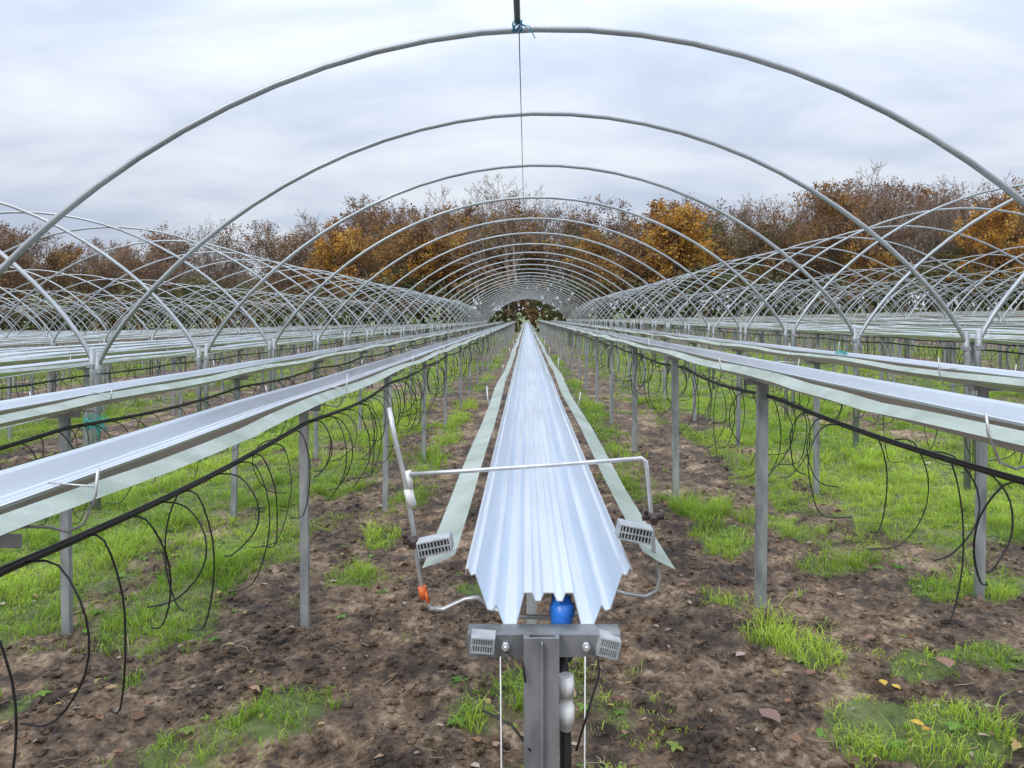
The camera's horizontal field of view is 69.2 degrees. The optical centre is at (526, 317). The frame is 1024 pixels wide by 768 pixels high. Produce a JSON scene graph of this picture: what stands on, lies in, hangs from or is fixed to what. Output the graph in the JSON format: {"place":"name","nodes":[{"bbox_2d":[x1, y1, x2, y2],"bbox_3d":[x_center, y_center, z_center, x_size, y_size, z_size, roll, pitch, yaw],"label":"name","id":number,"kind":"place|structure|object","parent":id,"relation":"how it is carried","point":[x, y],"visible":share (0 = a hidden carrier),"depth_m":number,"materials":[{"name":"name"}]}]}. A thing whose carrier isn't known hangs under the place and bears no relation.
{"place":"outdoors","nodes":[
{"label":"outdoors","id":0,"kind":"place"},
{"bbox_2d":[0,275,1023,767],"bbox_3d":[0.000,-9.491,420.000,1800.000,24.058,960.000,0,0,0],"label":"ground","id":1,"kind":"structure","parent":0,"point":[888,587],"depth_m":3.89,"materials":[{"name":"brown soil"}]},
{"bbox_2d":[0,220,63,331],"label":"brown hedgerow tree","id":2,"kind":"object","parent":1,"relation":"on","point":[11,238],"visible":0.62,"depth_m":86.47,"materials":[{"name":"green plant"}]},
{"bbox_2d":[1,307,85,333],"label":"polytunnel frame","id":3,"kind":"object","parent":1,"relation":"on","point":[30,317],"visible":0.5,"depth_m":65.86,"materials":[{"name":"silver metal"}]},
{"bbox_2d":[2,241,99,328],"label":"russet oak tree","id":4,"kind":"object","parent":1,"relation":"on","point":[60,258],"visible":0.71,"depth_m":89.85,"materials":[{"name":"brown plant"}]},
{"bbox_2d":[0,330,131,345],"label":"gutter row","id":5,"kind":"object","parent":1,"relation":"on","point":[68,332],"visible":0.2,"depth_m":59.00,"materials":[{"name":"white metal"}]},
{"bbox_2d":[0,305,166,348],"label":"polytunnel frame","id":6,"kind":"object","parent":1,"relation":"on","point":[68,316],"visible":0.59,"depth_m":60.34,"materials":[{"name":"silver metal"}]},
{"bbox_2d":[0,328,207,346],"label":"gutter row","id":7,"kind":"object","parent":1,"relation":"on","point":[66,333],"visible":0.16,"depth_m":48.23,"materials":[{"name":"white metal"}]},
{"bbox_2d":[17,328,203,346],"bbox_3d":[-31.570,1.810,42.618,0.410,1.517,60.235,0,0,0],"label":"gutter row","id":8,"kind":"object","parent":1,"relation":"on","point":[108,331],"visible":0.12,"depth_m":53.20,"materials":[{"name":"white metal"}]},
{"bbox_2d":[11,328,220,345],"bbox_3d":[-29.130,1.758,42.622,0.410,1.503,60.244,0,0,0],"label":"gutter row","id":9,"kind":"object","parent":1,"relation":"on","point":[122,331],"visible":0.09,"depth_m":54.07,"materials":[{"name":"white metal"}]},
{"bbox_2d":[19,328,223,346],"bbox_3d":[-27.910,1.730,42.366,0.410,1.504,59.733,0,0,0],"label":"gutter row","id":10,"kind":"object","parent":1,"relation":"on","point":[101,332],"visible":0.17,"depth_m":48.59,"materials":[{"name":"white metal"}]},
{"bbox_2d":[0,298,246,347],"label":"polytunnel frame","id":11,"kind":"object","parent":1,"relation":"on","point":[102,310],"visible":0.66,"depth_m":52.23,"materials":[{"name":"silver metal"}]},
{"bbox_2d":[0,327,255,347],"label":"gutter row","id":12,"kind":"object","parent":1,"relation":"on","point":[115,341],"visible":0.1,"depth_m":42.73,"materials":[{"name":"white metal"}]},
{"bbox_2d":[104,244,177,328],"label":"brown hedgerow tree","id":13,"kind":"object","parent":1,"relation":"on","point":[140,271],"visible":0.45,"depth_m":89.00,"materials":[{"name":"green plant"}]},
{"bbox_2d":[0,326,300,348],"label":"gutter row","id":14,"kind":"object","parent":1,"relation":"on","point":[119,333],"visible":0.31,"depth_m":37.58,"materials":[{"name":"white metal"}]},
{"bbox_2d":[0,326,304,358],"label":"gutter row","id":15,"kind":"object","parent":1,"relation":"on","point":[133,333],"visible":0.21,"depth_m":37.88,"materials":[{"name":"white metal"}]},
{"bbox_2d":[0,288,325,358],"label":"polytunnel frame","id":16,"kind":"object","parent":1,"relation":"on","point":[222,301],"visible":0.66,"depth_m":43.19,"materials":[{"name":"silver metal"}]},
{"bbox_2d":[0,325,345,362],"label":"gutter row","id":17,"kind":"object","parent":1,"relation":"on","point":[144,334],"visible":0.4,"depth_m":33.08,"materials":[{"name":"white metal"}]},
{"bbox_2d":[0,324,367,380],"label":"gutter row","id":18,"kind":"object","parent":1,"relation":"on","point":[35,340],"visible":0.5,"depth_m":28.61,"materials":[{"name":"white metal"}]},
{"bbox_2d":[35,330,342,373],"bbox_3d":[-16.370,1.491,36.512,0.410,1.482,71.024,0,0,0],"label":"gutter row","id":19,"kind":"object","parent":1,"relation":"on","point":[190,348],"depth_m":33.84,"materials":[{"name":"white metal"}]},
{"bbox_2d":[13,325,365,385],"bbox_3d":[-13.930,1.435,36.420,0.410,1.500,70.841,0,0,0],"label":"gutter row","id":20,"kind":"object","parent":1,"relation":"on","point":[142,352],"visible":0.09,"depth_m":22.69,"materials":[{"name":"white metal"}]},
{"bbox_2d":[0,324,392,386],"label":"gutter row","id":21,"kind":"object","parent":1,"relation":"on","point":[77,341],"visible":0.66,"depth_m":24.26,"materials":[{"name":"white metal"}]},
{"bbox_2d":[167,219,235,319],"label":"bare tree","id":22,"kind":"object","parent":1,"relation":"on","point":[206,254],"visible":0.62,"depth_m":94.17,"materials":[{"name":"brown plant"}]},
{"bbox_2d":[0,266,404,391],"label":"polytunnel frame","id":23,"kind":"object","parent":1,"relation":"on","point":[92,312],"visible":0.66,"depth_m":29.32,"materials":[{"name":"silver metal"}]},
{"bbox_2d":[0,324,413,392],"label":"gutter row","id":24,"kind":"object","parent":1,"relation":"on","point":[48,383],"visible":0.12,"depth_m":20.00,"materials":[{"name":"metal"}]},
{"bbox_2d":[0,323,437,395],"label":"gutter row","id":25,"kind":"object","parent":1,"relation":"on","point":[46,348],"visible":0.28,"depth_m":16.79,"materials":[{"name":"metal"}]},
{"bbox_2d":[0,323,447,438],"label":"gutter row","id":26,"kind":"object","parent":1,"relation":"on","point":[9,429],"visible":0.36,"depth_m":14.92,"materials":[{"name":"metal"}]},
{"bbox_2d":[0,322,461,414],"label":"gutter row","id":27,"kind":"object","parent":1,"relation":"on","point":[18,360],"visible":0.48,"depth_m":13.27,"materials":[{"name":"metal"}]},
{"bbox_2d":[0,323,473,445],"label":"gutter row","id":28,"kind":"object","parent":1,"relation":"on","point":[5,371],"visible":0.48,"depth_m":10.19,"materials":[{"name":"metal"}]},
{"bbox_2d":[0,201,486,509],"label":"polytunnel frame","id":29,"kind":"object","parent":1,"relation":"on","point":[90,353],"visible":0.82,"depth_m":15.47,"materials":[{"name":"silver metal"}]},
{"bbox_2d":[0,321,503,635],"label":"gutter row","id":30,"kind":"object","parent":1,"relation":"on","point":[63,406],"visible":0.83,"depth_m":4.60,"materials":[{"name":"metal"}]},
{"bbox_2d":[0,321,515,767],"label":"gutter row","id":31,"kind":"object","parent":1,"relation":"on","point":[36,490],"visible":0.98,"depth_m":2.52,"materials":[{"name":"metal"}]},
{"bbox_2d":[250,223,345,310],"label":"brown hedgerow tree","id":32,"kind":"object","parent":1,"relation":"on","point":[303,251],"visible":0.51,"depth_m":89.38,"materials":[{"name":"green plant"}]},
{"bbox_2d":[292,254,328,325],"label":"russet oak tree","id":33,"kind":"object","parent":1,"relation":"on","point":[312,276],"visible":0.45,"depth_m":85.08,"materials":[{"name":"brown plant"}]},
{"bbox_2d":[297,216,383,318],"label":"autumn oak tree","id":34,"kind":"object","parent":1,"relation":"on","point":[338,240],"visible":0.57,"depth_m":87.64,"materials":[{"name":"orange plant"}]},
{"bbox_2d":[322,221,412,324],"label":"russet oak tree","id":35,"kind":"object","parent":1,"relation":"on","point":[368,262],"visible":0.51,"depth_m":87.92,"materials":[{"name":"brown plant"}]},
{"bbox_2d":[367,256,434,325],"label":"autumn oak tree","id":36,"kind":"object","parent":1,"relation":"on","point":[418,271],"visible":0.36,"depth_m":84.24,"materials":[{"name":"orange plant"}]},
{"bbox_2d":[373,206,455,323],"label":"russet oak tree","id":37,"kind":"object","parent":1,"relation":"on","point":[410,246],"visible":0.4,"depth_m":85.67,"materials":[{"name":"brown plant"}]},
{"bbox_2d":[402,186,501,325],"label":"bare tree","id":38,"kind":"object","parent":1,"relation":"on","point":[441,222],"visible":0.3,"depth_m":94.69,"materials":[{"name":"brown plant"}]},
{"bbox_2d":[413,224,493,317],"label":"autumn oak tree","id":39,"kind":"object","parent":1,"relation":"on","point":[435,249],"visible":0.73,"depth_m":84.17,"materials":[{"name":"orange plant"}]},
{"bbox_2d":[445,226,531,330],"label":"autumn ash tree","id":40,"kind":"object","parent":1,"relation":"on","point":[490,261],"visible":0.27,"depth_m":88.86,"materials":[{"name":"brown plant"}]},
{"bbox_2d":[440,174,546,331],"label":"bare tree","id":41,"kind":"object","parent":1,"relation":"on","point":[507,238],"visible":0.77,"depth_m":85.75,"materials":[{"name":"brown plant"}]},
{"bbox_2d":[0,418,1021,767],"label":"fallen leaves","id":42,"kind":"object","parent":1,"relation":"on","point":[488,700],"visible":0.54,"depth_m":3.16,"materials":[{"name":"brown plant"}]},
{"bbox_2d":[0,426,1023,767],"bbox_3d":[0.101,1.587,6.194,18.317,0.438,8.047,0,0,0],"label":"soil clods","id":43,"kind":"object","parent":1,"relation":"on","point":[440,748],"visible":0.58,"depth_m":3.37,"materials":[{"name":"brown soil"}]},
{"bbox_2d":[0,0,1023,509],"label":"polytunnel frame","id":44,"kind":"object","parent":1,"relation":"on","point":[568,310],"visible":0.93,"depth_m":6.41,"materials":[{"name":"metal"}]},
{"bbox_2d":[83,413,108,440],"bbox_3d":[-3.253,0.865,5.600,0.164,0.272,0.179,0,0,43],"label":"baler twine","id":45,"kind":"object","parent":44,"relation":"attached to","point":[92,427],"visible":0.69,"depth_m":5.58,"materials":[{"name":"teal plastic"}]},
{"bbox_2d":[0,175,1023,332],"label":"distant tree line","id":46,"kind":"object","parent":1,"relation":"on","point":[106,268],"visible":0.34,"depth_m":102.25,"materials":[{"name":"brown plant"}]},
{"bbox_2d":[0,262,1023,338],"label":"hedge","id":47,"kind":"object","parent":1,"relation":"on","point":[531,307],"visible":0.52,"depth_m":81.81,"materials":[{"name":"brown plant"}]},
{"bbox_2d":[11,446,1023,767],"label":"weeds","id":48,"kind":"object","parent":1,"relation":"on","point":[819,732],"visible":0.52,"depth_m":3.20,"materials":[{"name":"green plant"}]},
{"bbox_2d":[105,582,953,729],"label":"dead leaves","id":49,"kind":"object","parent":1,"relation":"on","point":[775,714],"visible":0.98,"depth_m":3.16,"materials":[{"name":"brown plant"}]},
{"bbox_2d":[387,321,675,767],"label":"gutter row","id":50,"kind":"object","parent":1,"relation":"on","point":[544,523],"visible":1,"depth_m":1.27,"materials":[{"name":"metal"}]},
{"bbox_2d":[509,192,577,328],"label":"bare tree","id":51,"kind":"object","parent":1,"relation":"on","point":[544,226],"visible":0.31,"depth_m":95.45,"materials":[{"name":"brown plant"}]},
{"bbox_2d":[556,230,628,329],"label":"russet oak tree","id":52,"kind":"object","parent":1,"relation":"on","point":[597,248],"visible":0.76,"depth_m":84.83,"materials":[{"name":"brown plant"}]},
{"bbox_2d":[592,251,662,328],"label":"russet oak tree","id":53,"kind":"object","parent":1,"relation":"on","point":[631,265],"visible":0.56,"depth_m":84.62,"materials":[{"name":"brown plant"}]},
{"bbox_2d":[628,194,716,325],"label":"autumn oak tree","id":54,"kind":"object","parent":1,"relation":"on","point":[681,225],"visible":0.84,"depth_m":84.59,"materials":[{"name":"orange plant"}]},
{"bbox_2d":[644,226,733,309],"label":"autumn oak tree","id":55,"kind":"object","parent":1,"relation":"on","point":[709,256],"visible":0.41,"depth_m":85.67,"materials":[{"name":"orange plant"}]},
{"bbox_2d":[697,216,792,315],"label":"autumn ash tree","id":56,"kind":"object","parent":1,"relation":"on","point":[751,269],"visible":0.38,"depth_m":87.70,"materials":[{"name":"brown plant"}]},
{"bbox_2d":[709,189,850,315],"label":"brown hedgerow tree","id":57,"kind":"object","parent":1,"relation":"on","point":[774,216],"visible":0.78,"depth_m":83.88,"materials":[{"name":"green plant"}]},
{"bbox_2d":[537,320,1023,671],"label":"gutter row","id":58,"kind":"object","parent":1,"relation":"on","point":[993,423],"visible":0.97,"depth_m":3.38,"materials":[{"name":"metal"}]},
{"bbox_2d":[741,229,828,314],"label":"russet oak tree","id":59,"kind":"object","parent":1,"relation":"on","point":[798,240],"visible":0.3,"depth_m":86.05,"materials":[{"name":"brown plant"}]},
{"bbox_2d":[551,320,1023,599],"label":"gutter row","id":60,"kind":"object","parent":1,"relation":"on","point":[983,381],"visible":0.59,"depth_m":5.24,"materials":[{"name":"metal"}]},
{"bbox_2d":[835,350,847,372],"bbox_3d":[2.498,0.379,5.906,0.108,0.244,0.104,0,0,-23],"label":"baler twine","id":61,"kind":"object","parent":60,"relation":"on","point":[843,352],"visible":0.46,"depth_m":5.90,"materials":[{"name":"teal plastic"}]},
{"bbox_2d":[567,184,1023,489],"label":"polytunnel frame","id":62,"kind":"object","parent":1,"relation":"on","point":[978,347],"visible":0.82,"depth_m":15.43,"materials":[{"name":"silver metal"}]},
{"bbox_2d":[581,319,1023,443],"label":"gutter row","id":63,"kind":"object","parent":1,"relation":"on","point":[777,329],"visible":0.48,"depth_m":10.86,"materials":[{"name":"metal"}]},
{"bbox_2d":[590,319,1023,380],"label":"gutter row","id":64,"kind":"object","parent":1,"relation":"on","point":[990,332],"visible":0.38,"depth_m":13.25,"materials":[{"name":"metal"}]},
{"bbox_2d":[786,184,839,308],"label":"bare tree","id":65,"kind":"object","parent":1,"relation":"on","point":[812,232],"visible":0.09,"depth_m":97.24,"materials":[{"name":"brown plant"}]},
{"bbox_2d":[604,319,1023,392],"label":"gutter row","id":66,"kind":"object","parent":1,"relation":"on","point":[953,353],"visible":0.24,"depth_m":15.57,"materials":[{"name":"metal"}]},
{"bbox_2d":[619,318,1023,394],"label":"gutter row","id":67,"kind":"object","parent":1,"relation":"on","point":[1016,325],"visible":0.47,"depth_m":18.00,"materials":[{"name":"metal"}]},
{"bbox_2d":[629,318,1023,369],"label":"gutter row","id":68,"kind":"object","parent":1,"relation":"on","point":[1007,365],"visible":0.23,"depth_m":20.18,"materials":[{"name":"metal"}]},
{"bbox_2d":[785,179,881,313],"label":"russet oak tree","id":69,"kind":"object","parent":1,"relation":"on","point":[829,209],"visible":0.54,"depth_m":86.90,"materials":[{"name":"brown plant"}]},
{"bbox_2d":[647,246,1023,363],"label":"polytunnel frame","id":70,"kind":"object","parent":1,"relation":"on","point":[962,300],"visible":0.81,"depth_m":31.82,"materials":[{"name":"silver metal"}]},
{"bbox_2d":[656,318,1023,365],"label":"gutter row","id":71,"kind":"object","parent":1,"relation":"on","point":[964,320],"visible":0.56,"depth_m":26.31,"materials":[{"name":"white metal"}]},
{"bbox_2d":[684,317,1023,353],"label":"gutter row","id":72,"kind":"object","parent":1,"relation":"on","point":[868,317],"visible":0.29,"depth_m":31.56,"materials":[{"name":"white metal"}]},
{"bbox_2d":[696,317,1023,354],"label":"gutter row","id":73,"kind":"object","parent":1,"relation":"on","point":[880,317],"visible":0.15,"depth_m":31.52,"materials":[{"name":"white metal"}]},
{"bbox_2d":[830,245,900,311],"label":"autumn oak tree","id":74,"kind":"object","parent":1,"relation":"on","point":[889,261],"visible":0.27,"depth_m":85.96,"materials":[{"name":"orange plant"}]},
{"bbox_2d":[717,318,1023,357],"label":"gutter row","id":75,"kind":"object","parent":1,"relation":"on","point":[895,318],"visible":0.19,"depth_m":26.95,"materials":[{"name":"white metal"}]},
{"bbox_2d":[734,267,1023,341],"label":"polytunnel frame","id":76,"kind":"object","parent":1,"relation":"on","point":[894,293],"visible":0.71,"depth_m":45.31,"materials":[{"name":"silver metal"}]},
{"bbox_2d":[738,314,1023,339],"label":"gutter row","id":77,"kind":"object","parent":1,"relation":"on","point":[903,316],"visible":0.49,"depth_m":39.11,"materials":[{"name":"white metal"}]},
{"bbox_2d":[773,313,1023,315],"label":"gutter row","id":78,"kind":"object","parent":1,"relation":"on","point":[916,314],"visible":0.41,"depth_m":44.30,"materials":[{"name":"silver metal"}]},
{"bbox_2d":[844,160,973,304],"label":"bare tree","id":79,"kind":"object","parent":1,"relation":"on","point":[884,217],"visible":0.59,"depth_m":90.31,"materials":[{"name":"brown plant"}]},
{"bbox_2d":[808,279,1023,314],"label":"polytunnel frame","id":80,"kind":"object","parent":1,"relation":"on","point":[926,299],"visible":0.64,"depth_m":54.70,"materials":[{"name":"silver metal"}]},
{"bbox_2d":[814,312,1023,314],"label":"gutter row","id":81,"kind":"object","parent":1,"relation":"on","point":[927,313],"visible":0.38,"depth_m":50.60,"materials":[{"name":"silver metal"}]},
{"bbox_2d":[896,175,967,311],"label":"bare tree","id":82,"kind":"object","parent":1,"relation":"on","point":[937,226],"visible":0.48,"depth_m":91.47,"materials":[{"name":"brown plant"}]},
{"bbox_2d":[895,241,977,307],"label":"autumn ash tree","id":83,"kind":"object","parent":1,"relation":"on","point":[951,253],"visible":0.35,"depth_m":86.49,"materials":[{"name":"orange plant"}]},
{"bbox_2d":[849,311,1023,313],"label":"gutter row","id":84,"kind":"object","parent":1,"relation":"on","point":[935,312],"visible":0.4,"depth_m":54.40,"materials":[{"name":"silver metal"}]},
{"bbox_2d":[887,283,1022,312],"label":"polytunnel frame","id":85,"kind":"object","parent":1,"relation":"on","point":[966,297],"visible":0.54,"depth_m":63.86,"materials":[{"name":"silver metal"}]},
{"bbox_2d":[907,170,1023,306],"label":"bare tree","id":86,"kind":"object","parent":1,"relation":"on","point":[948,194],"visible":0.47,"depth_m":95.58,"materials":[{"name":"brown plant"}]},
{"bbox_2d":[939,195,1023,310],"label":"autumn oak tree","id":87,"kind":"object","parent":1,"relation":"on","point":[992,220],"visible":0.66,"depth_m":82.31,"materials":[{"name":"orange plant"}]},
{"bbox_2d":[966,228,1023,309],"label":"russet oak tree","id":88,"kind":"object","parent":1,"relation":"on","point":[1016,252],"visible":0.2,"depth_m":87.06,"materials":[{"name":"brown plant"}]},
{"bbox_2d":[969,288,1023,310],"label":"polytunnel frame","id":89,"kind":"object","parent":1,"relation":"on","point":[999,294],"visible":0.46,"depth_m":68.37,"materials":[{"name":"silver metal"}]},
{"bbox_2d":[0,330,1023,767],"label":"grass","id":90,"kind":"structure","parent":0,"point":[910,484],"depth_m":5.80,"materials":[{"name":"green plant"}]},
{"bbox_2d":[0,0,1023,310],"label":"sky","id":91,"kind":"structure","parent":0,"point":[87,86],"materials":[{"name":"grey"}]}
]}

